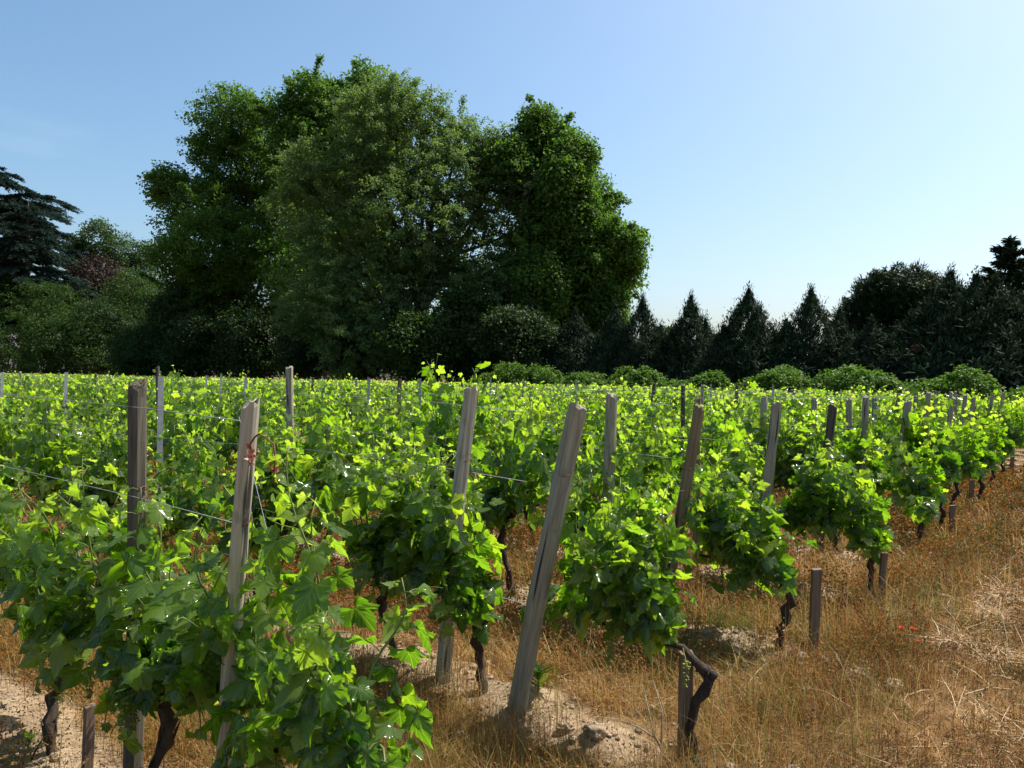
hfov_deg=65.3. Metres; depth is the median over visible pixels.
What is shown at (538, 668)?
green weed
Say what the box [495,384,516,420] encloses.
grapevine
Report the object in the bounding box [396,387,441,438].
grapevine
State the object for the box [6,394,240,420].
trellis wire
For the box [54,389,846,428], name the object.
trellis wire
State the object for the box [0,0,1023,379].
sky
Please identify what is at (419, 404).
grapevine
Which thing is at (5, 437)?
grapevine
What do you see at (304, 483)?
grapevine
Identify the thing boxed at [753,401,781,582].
wooden post
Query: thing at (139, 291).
broadleaf tree
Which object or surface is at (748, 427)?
grapevine
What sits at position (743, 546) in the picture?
grapevine
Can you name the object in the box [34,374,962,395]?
trellis wire
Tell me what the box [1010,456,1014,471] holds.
wooden stake
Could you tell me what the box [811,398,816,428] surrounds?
wooden post
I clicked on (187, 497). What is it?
grapevine
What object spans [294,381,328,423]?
grapevine
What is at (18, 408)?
grapevine
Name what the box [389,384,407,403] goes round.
grapevine
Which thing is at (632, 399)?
grapevine
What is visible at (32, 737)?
green weed
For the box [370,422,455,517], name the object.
grapevine
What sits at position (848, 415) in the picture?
wooden post
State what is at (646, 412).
grapevine
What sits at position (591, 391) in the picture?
grapevine
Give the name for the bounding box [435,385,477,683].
wooden post
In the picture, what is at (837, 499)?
grapevine
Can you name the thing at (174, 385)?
grapevine
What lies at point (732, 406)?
grapevine
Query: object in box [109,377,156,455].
grapevine
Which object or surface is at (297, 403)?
grapevine
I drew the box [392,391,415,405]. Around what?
grapevine
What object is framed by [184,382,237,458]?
grapevine
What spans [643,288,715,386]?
cypress tree
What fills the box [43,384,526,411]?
trellis wire
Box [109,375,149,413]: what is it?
grapevine
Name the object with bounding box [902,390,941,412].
grapevine
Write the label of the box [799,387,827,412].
grapevine
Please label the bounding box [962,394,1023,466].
grapevine
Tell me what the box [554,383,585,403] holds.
grapevine
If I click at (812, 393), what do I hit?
grapevine
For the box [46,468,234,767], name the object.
grapevine
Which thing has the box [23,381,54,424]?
grapevine
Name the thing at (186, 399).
grapevine
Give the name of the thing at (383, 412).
grapevine
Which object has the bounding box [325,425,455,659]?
grapevine
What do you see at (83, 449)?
grapevine
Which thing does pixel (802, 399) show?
grapevine
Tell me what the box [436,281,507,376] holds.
shrub
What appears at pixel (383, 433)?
trellis wire
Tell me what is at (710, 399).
metal stake
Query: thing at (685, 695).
wooden stake
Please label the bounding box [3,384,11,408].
grapevine
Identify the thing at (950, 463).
grapevine
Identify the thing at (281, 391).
grapevine
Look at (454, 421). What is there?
grapevine
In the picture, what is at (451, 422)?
trellis wire
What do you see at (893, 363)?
cypress tree
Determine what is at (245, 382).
metal stake
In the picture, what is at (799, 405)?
grapevine
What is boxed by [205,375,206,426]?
metal stake
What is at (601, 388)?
trellis wire
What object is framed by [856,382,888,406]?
grapevine
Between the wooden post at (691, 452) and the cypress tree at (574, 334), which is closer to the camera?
the wooden post at (691, 452)
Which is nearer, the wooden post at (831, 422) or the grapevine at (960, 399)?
the wooden post at (831, 422)
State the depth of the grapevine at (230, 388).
12.76 m
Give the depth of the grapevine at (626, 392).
10.37 m
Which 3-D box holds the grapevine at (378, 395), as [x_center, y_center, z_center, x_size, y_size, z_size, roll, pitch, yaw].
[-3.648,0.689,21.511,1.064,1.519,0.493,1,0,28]
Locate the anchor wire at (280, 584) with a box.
[239,418,293,638]
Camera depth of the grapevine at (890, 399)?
12.28 m
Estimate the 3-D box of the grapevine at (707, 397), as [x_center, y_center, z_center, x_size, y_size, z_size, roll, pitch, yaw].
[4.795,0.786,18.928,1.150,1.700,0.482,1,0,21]
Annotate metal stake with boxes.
[0,372,3,451]
[62,372,67,473]
[155,376,163,536]
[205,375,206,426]
[220,376,221,404]
[243,377,247,400]
[366,378,369,433]
[419,378,420,442]
[710,384,711,441]
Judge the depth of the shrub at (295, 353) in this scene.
52.62 m
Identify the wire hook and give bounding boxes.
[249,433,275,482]
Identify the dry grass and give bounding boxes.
[0,472,1023,767]
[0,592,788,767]
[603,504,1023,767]
[972,500,1013,528]
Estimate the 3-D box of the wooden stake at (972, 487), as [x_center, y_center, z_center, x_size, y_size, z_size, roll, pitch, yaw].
[5.896,1.475,10.244,0.053,0.483,0.054,1,0,16]
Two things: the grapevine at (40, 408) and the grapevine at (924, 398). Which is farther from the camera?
the grapevine at (924, 398)
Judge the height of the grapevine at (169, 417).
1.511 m
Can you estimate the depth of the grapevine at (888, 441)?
10.98 m
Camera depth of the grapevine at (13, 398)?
14.25 m
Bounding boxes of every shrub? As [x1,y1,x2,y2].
[0,273,64,373]
[0,279,95,372]
[0,304,116,374]
[64,293,142,375]
[96,317,165,377]
[121,277,219,376]
[152,308,245,377]
[199,300,286,379]
[265,297,344,381]
[322,320,397,382]
[366,305,472,383]
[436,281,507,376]
[467,303,567,373]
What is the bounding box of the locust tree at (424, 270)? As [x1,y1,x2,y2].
[254,66,548,383]
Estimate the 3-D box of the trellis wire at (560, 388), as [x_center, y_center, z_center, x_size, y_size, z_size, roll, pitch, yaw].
[-7.489,-0.095,18.780,30.307,0.043,0.003,1,0,37]
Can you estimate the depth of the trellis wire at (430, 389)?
7.63 m
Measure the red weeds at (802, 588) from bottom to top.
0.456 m
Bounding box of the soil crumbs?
[0,502,947,767]
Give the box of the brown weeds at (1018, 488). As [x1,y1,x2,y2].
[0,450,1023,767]
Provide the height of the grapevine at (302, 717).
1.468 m
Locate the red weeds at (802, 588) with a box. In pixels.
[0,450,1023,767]
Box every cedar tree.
[0,167,91,304]
[0,201,104,364]
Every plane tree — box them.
[135,80,296,379]
[234,53,418,382]
[478,93,653,348]
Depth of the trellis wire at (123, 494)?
2.89 m
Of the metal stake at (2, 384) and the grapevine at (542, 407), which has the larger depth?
the grapevine at (542, 407)
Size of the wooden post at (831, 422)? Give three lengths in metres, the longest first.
1.510 x 0.093 x 0.089 m
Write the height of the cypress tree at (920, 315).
5.836 m
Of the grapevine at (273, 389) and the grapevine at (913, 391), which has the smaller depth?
the grapevine at (913, 391)
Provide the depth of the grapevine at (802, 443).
7.31 m
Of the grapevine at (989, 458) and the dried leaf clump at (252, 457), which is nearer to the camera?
the dried leaf clump at (252, 457)
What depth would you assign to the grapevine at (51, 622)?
2.98 m
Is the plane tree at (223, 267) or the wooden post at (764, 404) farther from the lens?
the plane tree at (223, 267)
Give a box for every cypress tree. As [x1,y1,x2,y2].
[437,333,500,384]
[471,297,567,378]
[530,306,600,379]
[573,298,651,379]
[603,292,681,379]
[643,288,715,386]
[676,280,802,384]
[754,283,855,382]
[809,302,861,377]
[826,313,902,379]
[864,296,941,377]
[866,308,929,377]
[868,263,985,383]
[894,265,1023,388]
[899,267,1023,391]
[932,289,1023,392]
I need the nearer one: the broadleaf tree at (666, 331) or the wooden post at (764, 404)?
the wooden post at (764, 404)
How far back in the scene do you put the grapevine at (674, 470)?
8.36 m
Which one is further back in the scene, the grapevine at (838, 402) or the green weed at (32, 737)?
the grapevine at (838, 402)
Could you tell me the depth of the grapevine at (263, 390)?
24.52 m
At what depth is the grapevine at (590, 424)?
8.71 m
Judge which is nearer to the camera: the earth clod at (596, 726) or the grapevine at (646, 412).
the earth clod at (596, 726)
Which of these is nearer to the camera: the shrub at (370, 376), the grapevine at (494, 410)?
the grapevine at (494, 410)
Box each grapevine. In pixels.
[0,374,32,418]
[0,386,29,462]
[0,389,30,498]
[0,455,28,618]
[0,458,126,755]
[2,397,84,529]
[3,375,29,409]
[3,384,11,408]
[4,367,28,413]
[15,375,73,467]
[22,376,41,405]
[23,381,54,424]
[24,372,48,405]
[40,374,57,396]
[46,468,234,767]
[49,385,72,427]
[49,403,162,557]
[50,402,81,439]
[52,372,78,409]
[55,388,100,471]
[61,381,120,449]
[67,371,117,429]
[72,371,102,424]
[90,373,125,425]
[91,379,117,410]
[94,396,149,471]
[99,379,113,393]
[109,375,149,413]
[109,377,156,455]
[119,424,441,767]
[124,401,236,572]
[144,365,184,422]
[146,382,182,475]
[150,381,225,488]
[171,386,189,429]
[177,379,205,427]
[177,380,213,442]
[180,381,211,428]
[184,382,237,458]
[192,390,362,605]
[201,376,235,425]
[201,381,217,409]
[204,376,285,500]
[209,370,248,409]
[213,384,243,459]
[220,372,272,415]
[233,378,259,407]
[259,384,270,398]
[263,382,294,423]
[264,385,324,484]
[264,394,302,443]
[266,378,285,406]
[267,379,297,417]
[267,388,302,442]
[277,373,316,428]
[282,386,348,474]
[294,380,328,440]
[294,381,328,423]
[302,381,350,444]
[308,403,389,544]
[315,373,355,434]
[319,379,353,407]
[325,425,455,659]
[329,376,366,403]
[337,384,364,454]
[340,386,374,432]
[346,393,416,510]
[350,397,390,460]
[352,394,389,447]
[369,394,395,425]
[370,379,394,409]
[370,381,384,413]
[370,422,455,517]
[374,381,401,441]
[376,381,396,398]
[377,442,505,696]
[385,394,410,422]
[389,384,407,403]
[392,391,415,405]
[394,386,429,414]
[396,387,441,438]
[396,388,434,442]
[400,395,452,453]
[412,379,440,397]
[412,379,453,442]
[417,353,504,480]
[421,369,501,448]
[447,389,584,595]
[449,384,467,427]
[460,383,497,427]
[461,395,498,434]
[473,381,529,487]
[478,382,503,423]
[490,383,551,419]
[492,393,565,545]
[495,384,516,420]
[496,386,518,431]
[497,380,519,408]
[503,384,537,405]
[510,383,554,453]
[514,384,554,419]
[520,473,718,767]
[522,378,547,400]
[528,387,554,408]
[528,387,554,408]
[528,392,627,487]
[530,386,550,400]
[533,404,691,572]
[550,391,566,411]
[552,388,579,416]
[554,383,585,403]
[554,387,597,420]
[554,395,582,426]
[556,383,596,404]
[557,388,605,450]
[565,377,629,454]
[579,382,597,400]
[580,404,680,524]
[585,396,701,512]
[597,389,642,428]
[603,380,629,397]
[608,388,647,443]
[619,388,673,445]
[622,383,638,403]
[636,385,663,409]
[636,389,678,430]
[638,404,705,472]
[642,384,666,408]
[650,395,688,471]
[660,386,693,411]
[661,394,715,433]
[665,383,692,417]
[666,396,691,430]
[671,442,798,650]
[681,393,734,470]
[687,396,725,435]
[691,392,799,495]
[693,384,712,403]
[699,382,734,418]
[700,385,773,468]
[704,397,756,435]
[706,381,754,415]
[706,381,759,454]
[706,413,833,544]
[725,382,757,408]
[736,401,789,491]
[746,404,842,553]
[749,383,789,418]
[752,391,792,418]
[767,401,794,428]
[782,389,837,435]
[782,408,884,492]
[785,387,811,417]
[785,387,824,405]
[785,437,902,598]
[788,399,835,447]
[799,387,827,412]
[808,390,840,417]
[817,399,861,461]
[818,390,856,431]
[819,393,843,417]
[821,401,890,470]
[839,390,871,419]
[841,387,874,410]
[841,422,948,530]
[842,388,889,440]
[847,384,887,420]
[854,407,916,491]
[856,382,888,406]
[856,392,902,440]
[882,397,963,510]
[885,389,949,446]
[886,387,924,406]
[889,407,986,498]
[894,395,947,420]
[901,495,939,546]
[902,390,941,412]
[909,388,953,430]
[911,389,974,415]
[935,404,960,425]
[936,416,998,487]
[940,398,992,420]
[943,388,967,405]
[947,411,1006,478]
[962,390,1018,411]
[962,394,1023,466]
[967,410,1015,468]
[969,390,999,413]
[992,396,1023,448]
[993,390,1017,406]
[1009,389,1023,406]
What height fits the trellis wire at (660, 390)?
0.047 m
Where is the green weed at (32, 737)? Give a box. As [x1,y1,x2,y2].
[17,728,38,746]
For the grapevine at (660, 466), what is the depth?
6.58 m
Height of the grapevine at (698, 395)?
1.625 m
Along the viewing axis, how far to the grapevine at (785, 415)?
13.44 m
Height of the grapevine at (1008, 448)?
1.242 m
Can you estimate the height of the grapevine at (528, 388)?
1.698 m
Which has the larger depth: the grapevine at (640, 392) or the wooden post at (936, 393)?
the grapevine at (640, 392)
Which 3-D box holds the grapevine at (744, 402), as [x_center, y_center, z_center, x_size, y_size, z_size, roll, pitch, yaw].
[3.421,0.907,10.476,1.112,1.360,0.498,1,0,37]
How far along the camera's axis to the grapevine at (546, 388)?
23.84 m
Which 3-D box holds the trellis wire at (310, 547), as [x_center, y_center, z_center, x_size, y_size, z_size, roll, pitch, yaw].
[-3.211,0.916,6.136,8.195,0.046,0.003,1,0,37]
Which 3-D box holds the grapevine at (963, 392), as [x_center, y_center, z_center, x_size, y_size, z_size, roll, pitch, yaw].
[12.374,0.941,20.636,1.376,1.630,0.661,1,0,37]
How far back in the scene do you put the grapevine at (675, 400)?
19.56 m
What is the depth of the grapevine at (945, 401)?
16.14 m
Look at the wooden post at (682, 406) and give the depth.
11.30 m
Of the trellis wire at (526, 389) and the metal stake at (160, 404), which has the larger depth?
the trellis wire at (526, 389)
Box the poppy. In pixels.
[911,627,915,669]
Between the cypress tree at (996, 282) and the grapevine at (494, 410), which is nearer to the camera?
the grapevine at (494, 410)
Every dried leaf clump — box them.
[244,443,258,465]
[264,453,279,472]
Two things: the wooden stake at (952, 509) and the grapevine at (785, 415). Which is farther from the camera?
the grapevine at (785, 415)
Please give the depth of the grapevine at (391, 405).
16.95 m
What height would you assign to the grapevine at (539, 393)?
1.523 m
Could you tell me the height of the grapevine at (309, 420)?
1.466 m
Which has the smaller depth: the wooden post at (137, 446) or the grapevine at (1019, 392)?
the wooden post at (137, 446)
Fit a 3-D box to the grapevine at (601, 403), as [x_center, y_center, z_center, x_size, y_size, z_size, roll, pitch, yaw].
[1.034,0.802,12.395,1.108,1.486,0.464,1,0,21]
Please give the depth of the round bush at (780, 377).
32.47 m
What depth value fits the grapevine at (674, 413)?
14.53 m
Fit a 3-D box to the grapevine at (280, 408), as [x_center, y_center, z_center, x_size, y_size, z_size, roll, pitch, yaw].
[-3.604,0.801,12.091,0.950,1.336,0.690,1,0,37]
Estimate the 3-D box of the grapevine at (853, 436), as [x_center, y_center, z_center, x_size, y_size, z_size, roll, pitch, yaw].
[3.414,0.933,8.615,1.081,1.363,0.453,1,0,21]
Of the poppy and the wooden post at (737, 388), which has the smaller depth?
the poppy
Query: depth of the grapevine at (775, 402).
16.65 m
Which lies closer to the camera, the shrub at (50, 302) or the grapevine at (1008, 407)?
the grapevine at (1008, 407)
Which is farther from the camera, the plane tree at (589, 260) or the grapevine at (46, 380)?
the plane tree at (589, 260)
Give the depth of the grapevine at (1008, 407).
16.63 m
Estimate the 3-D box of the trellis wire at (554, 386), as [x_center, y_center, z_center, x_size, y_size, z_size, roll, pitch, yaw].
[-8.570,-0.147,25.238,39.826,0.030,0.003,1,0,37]
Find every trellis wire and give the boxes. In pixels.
[0,379,672,405]
[2,466,231,522]
[5,375,846,398]
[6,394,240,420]
[10,404,667,457]
[11,420,525,481]
[13,374,935,397]
[13,395,758,443]
[15,377,747,400]
[20,485,523,603]
[23,376,818,399]
[24,375,881,398]
[31,391,817,434]
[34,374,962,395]
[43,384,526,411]
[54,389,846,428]
[64,375,937,395]
[84,376,915,398]
[99,375,976,395]
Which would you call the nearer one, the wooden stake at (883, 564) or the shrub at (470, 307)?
the wooden stake at (883, 564)
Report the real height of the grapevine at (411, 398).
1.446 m
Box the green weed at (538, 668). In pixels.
[531,659,558,689]
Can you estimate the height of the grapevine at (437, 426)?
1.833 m
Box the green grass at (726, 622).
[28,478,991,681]
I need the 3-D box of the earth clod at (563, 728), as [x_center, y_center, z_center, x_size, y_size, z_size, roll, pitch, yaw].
[0.237,1.507,3.498,0.092,0.062,0.076,1,0,0]
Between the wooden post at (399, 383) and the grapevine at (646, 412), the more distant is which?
the wooden post at (399, 383)
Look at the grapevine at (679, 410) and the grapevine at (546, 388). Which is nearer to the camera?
the grapevine at (679, 410)
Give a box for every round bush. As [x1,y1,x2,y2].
[466,372,500,385]
[485,361,563,387]
[553,370,607,388]
[606,365,687,390]
[680,369,738,391]
[733,364,812,394]
[808,363,909,396]
[892,363,1005,405]
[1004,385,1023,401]
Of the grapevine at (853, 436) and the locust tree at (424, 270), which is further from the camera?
the locust tree at (424, 270)
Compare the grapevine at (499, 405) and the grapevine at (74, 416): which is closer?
the grapevine at (74, 416)
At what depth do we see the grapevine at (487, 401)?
15.41 m
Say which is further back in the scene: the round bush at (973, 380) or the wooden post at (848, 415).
the round bush at (973, 380)
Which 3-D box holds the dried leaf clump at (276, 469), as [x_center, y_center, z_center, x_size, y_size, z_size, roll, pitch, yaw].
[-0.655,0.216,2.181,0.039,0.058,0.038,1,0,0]
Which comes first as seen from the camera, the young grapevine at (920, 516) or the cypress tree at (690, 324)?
the young grapevine at (920, 516)
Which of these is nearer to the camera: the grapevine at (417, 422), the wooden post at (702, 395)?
the grapevine at (417, 422)
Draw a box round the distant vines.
[0,373,969,409]
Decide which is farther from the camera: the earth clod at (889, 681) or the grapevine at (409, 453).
the grapevine at (409, 453)
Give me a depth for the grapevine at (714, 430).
9.37 m
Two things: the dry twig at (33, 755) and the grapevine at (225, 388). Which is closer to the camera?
the dry twig at (33, 755)
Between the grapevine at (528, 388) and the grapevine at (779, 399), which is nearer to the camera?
the grapevine at (779, 399)
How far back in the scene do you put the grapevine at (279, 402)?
9.50 m
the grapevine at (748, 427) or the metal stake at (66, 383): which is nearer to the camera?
the grapevine at (748, 427)
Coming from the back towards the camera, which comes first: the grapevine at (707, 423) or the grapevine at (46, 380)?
the grapevine at (46, 380)
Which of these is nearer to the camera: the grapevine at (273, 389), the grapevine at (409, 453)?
the grapevine at (409, 453)
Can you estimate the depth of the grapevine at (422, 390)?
24.55 m
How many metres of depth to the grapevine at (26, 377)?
14.63 m
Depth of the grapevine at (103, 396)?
15.34 m
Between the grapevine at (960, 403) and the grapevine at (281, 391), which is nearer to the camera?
the grapevine at (281, 391)
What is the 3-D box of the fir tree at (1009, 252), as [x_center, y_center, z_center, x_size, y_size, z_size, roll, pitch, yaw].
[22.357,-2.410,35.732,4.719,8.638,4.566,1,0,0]
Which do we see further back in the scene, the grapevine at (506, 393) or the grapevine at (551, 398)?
the grapevine at (506, 393)
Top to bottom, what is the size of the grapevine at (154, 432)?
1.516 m
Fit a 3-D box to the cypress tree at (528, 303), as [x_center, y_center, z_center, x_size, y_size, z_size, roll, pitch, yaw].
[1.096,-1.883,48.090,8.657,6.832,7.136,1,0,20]
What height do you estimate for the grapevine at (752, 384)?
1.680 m
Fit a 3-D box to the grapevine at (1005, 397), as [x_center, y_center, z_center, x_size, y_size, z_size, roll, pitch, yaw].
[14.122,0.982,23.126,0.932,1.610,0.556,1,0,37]
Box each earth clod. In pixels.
[416,646,426,653]
[557,720,575,734]
[582,721,608,741]
[786,649,804,661]
[845,667,871,686]
[881,677,905,693]
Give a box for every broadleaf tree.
[57,215,171,350]
[83,264,161,375]
[645,326,682,355]
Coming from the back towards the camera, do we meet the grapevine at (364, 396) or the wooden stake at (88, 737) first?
the grapevine at (364, 396)
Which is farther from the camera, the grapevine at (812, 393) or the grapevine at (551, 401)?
the grapevine at (812, 393)
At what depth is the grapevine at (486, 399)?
11.98 m
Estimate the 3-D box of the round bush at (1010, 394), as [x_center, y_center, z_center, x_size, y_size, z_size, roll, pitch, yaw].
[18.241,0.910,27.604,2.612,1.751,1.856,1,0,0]
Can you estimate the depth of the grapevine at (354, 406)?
15.41 m
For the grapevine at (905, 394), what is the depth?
21.79 m
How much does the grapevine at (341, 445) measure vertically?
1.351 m
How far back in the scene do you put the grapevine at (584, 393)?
22.93 m
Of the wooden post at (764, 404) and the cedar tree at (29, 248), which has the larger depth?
the cedar tree at (29, 248)
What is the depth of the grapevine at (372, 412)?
14.98 m
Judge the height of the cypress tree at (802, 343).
6.684 m
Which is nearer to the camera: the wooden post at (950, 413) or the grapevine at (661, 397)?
the wooden post at (950, 413)
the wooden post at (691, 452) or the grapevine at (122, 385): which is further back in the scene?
the grapevine at (122, 385)
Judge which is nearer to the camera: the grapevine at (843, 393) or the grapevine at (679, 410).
the grapevine at (679, 410)
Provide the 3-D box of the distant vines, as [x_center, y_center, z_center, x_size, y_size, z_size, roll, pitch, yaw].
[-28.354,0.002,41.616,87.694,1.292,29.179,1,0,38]
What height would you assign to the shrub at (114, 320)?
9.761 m
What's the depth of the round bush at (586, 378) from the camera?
38.05 m
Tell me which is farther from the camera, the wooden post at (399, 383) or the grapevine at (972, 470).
the wooden post at (399, 383)
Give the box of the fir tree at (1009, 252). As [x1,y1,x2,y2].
[979,235,1023,295]
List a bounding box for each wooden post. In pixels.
[94,373,96,404]
[123,378,147,767]
[155,366,162,488]
[215,397,259,765]
[285,366,293,529]
[396,378,401,437]
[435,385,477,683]
[508,402,586,717]
[602,392,617,506]
[651,384,655,410]
[666,402,703,582]
[679,384,684,472]
[692,397,699,567]
[700,385,703,404]
[734,385,738,454]
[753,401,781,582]
[759,396,767,446]
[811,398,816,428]
[814,403,836,552]
[845,397,852,459]
[859,395,868,505]
[872,397,877,477]
[891,400,911,510]
[896,393,900,420]
[913,393,917,410]
[914,391,930,476]
[934,391,938,410]
[944,397,955,442]
[954,391,956,420]
[960,394,967,434]
[969,397,975,418]
[987,393,994,416]
[997,392,1004,417]
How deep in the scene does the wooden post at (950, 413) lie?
11.92 m
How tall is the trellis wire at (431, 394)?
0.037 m
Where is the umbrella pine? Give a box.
[830,258,945,356]
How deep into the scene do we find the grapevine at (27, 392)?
20.77 m
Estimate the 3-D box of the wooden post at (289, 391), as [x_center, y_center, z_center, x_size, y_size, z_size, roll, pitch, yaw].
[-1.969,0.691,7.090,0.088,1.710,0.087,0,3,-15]
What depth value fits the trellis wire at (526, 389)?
10.37 m
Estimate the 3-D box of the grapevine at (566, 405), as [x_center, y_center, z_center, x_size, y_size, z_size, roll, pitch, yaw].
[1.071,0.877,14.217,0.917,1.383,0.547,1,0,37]
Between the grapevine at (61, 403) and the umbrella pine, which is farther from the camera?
the umbrella pine
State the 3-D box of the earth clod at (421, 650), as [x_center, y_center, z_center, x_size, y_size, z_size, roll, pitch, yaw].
[-0.500,1.452,4.321,0.081,0.061,0.078,1,0,0]
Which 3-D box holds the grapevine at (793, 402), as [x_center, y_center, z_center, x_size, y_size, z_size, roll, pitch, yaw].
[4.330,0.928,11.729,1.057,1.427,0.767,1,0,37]
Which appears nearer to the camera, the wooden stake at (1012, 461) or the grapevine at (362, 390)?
the wooden stake at (1012, 461)
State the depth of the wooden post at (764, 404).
7.56 m
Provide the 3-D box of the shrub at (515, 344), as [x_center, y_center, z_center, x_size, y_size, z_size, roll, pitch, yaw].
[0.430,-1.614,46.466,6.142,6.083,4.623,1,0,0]
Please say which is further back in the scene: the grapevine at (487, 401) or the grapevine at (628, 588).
the grapevine at (487, 401)
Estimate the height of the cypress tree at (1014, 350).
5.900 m
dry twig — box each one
[30,737,43,760]
[621,680,668,764]
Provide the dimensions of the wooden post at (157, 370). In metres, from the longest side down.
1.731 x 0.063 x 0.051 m
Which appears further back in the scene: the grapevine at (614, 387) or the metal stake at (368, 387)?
the grapevine at (614, 387)
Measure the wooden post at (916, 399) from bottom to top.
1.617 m
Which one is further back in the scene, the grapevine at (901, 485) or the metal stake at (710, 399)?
the metal stake at (710, 399)
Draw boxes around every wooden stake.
[81,702,95,767]
[677,650,693,766]
[807,568,821,657]
[878,552,887,603]
[949,505,955,533]
[969,480,974,501]
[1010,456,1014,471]
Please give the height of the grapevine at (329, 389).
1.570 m
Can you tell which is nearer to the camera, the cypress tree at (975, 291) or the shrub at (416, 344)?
the cypress tree at (975, 291)
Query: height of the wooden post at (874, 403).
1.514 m
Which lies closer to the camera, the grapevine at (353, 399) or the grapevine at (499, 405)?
the grapevine at (353, 399)
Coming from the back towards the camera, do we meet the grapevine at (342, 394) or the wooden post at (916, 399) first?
the grapevine at (342, 394)
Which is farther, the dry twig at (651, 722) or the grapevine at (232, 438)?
the grapevine at (232, 438)
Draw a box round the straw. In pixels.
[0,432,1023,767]
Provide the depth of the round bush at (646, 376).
36.15 m
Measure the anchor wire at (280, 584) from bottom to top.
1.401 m
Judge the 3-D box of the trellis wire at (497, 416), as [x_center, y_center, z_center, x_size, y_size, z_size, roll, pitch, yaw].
[-5.777,0.269,13.722,21.462,0.027,0.003,1,0,37]
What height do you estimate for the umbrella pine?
8.140 m
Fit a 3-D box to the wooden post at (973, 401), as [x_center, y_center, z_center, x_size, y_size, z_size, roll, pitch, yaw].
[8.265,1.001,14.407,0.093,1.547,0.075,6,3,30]
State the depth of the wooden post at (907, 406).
9.55 m
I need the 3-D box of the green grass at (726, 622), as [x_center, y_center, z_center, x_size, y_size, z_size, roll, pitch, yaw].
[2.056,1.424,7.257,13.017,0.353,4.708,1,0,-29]
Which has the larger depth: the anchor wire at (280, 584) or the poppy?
the poppy
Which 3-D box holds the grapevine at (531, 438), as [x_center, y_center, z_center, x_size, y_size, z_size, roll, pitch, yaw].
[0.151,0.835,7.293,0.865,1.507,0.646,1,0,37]
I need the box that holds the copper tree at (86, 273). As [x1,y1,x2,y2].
[56,251,131,372]
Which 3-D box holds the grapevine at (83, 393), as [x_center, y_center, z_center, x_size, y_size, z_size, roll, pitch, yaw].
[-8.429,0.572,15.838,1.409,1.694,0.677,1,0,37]
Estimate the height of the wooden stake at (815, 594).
0.613 m

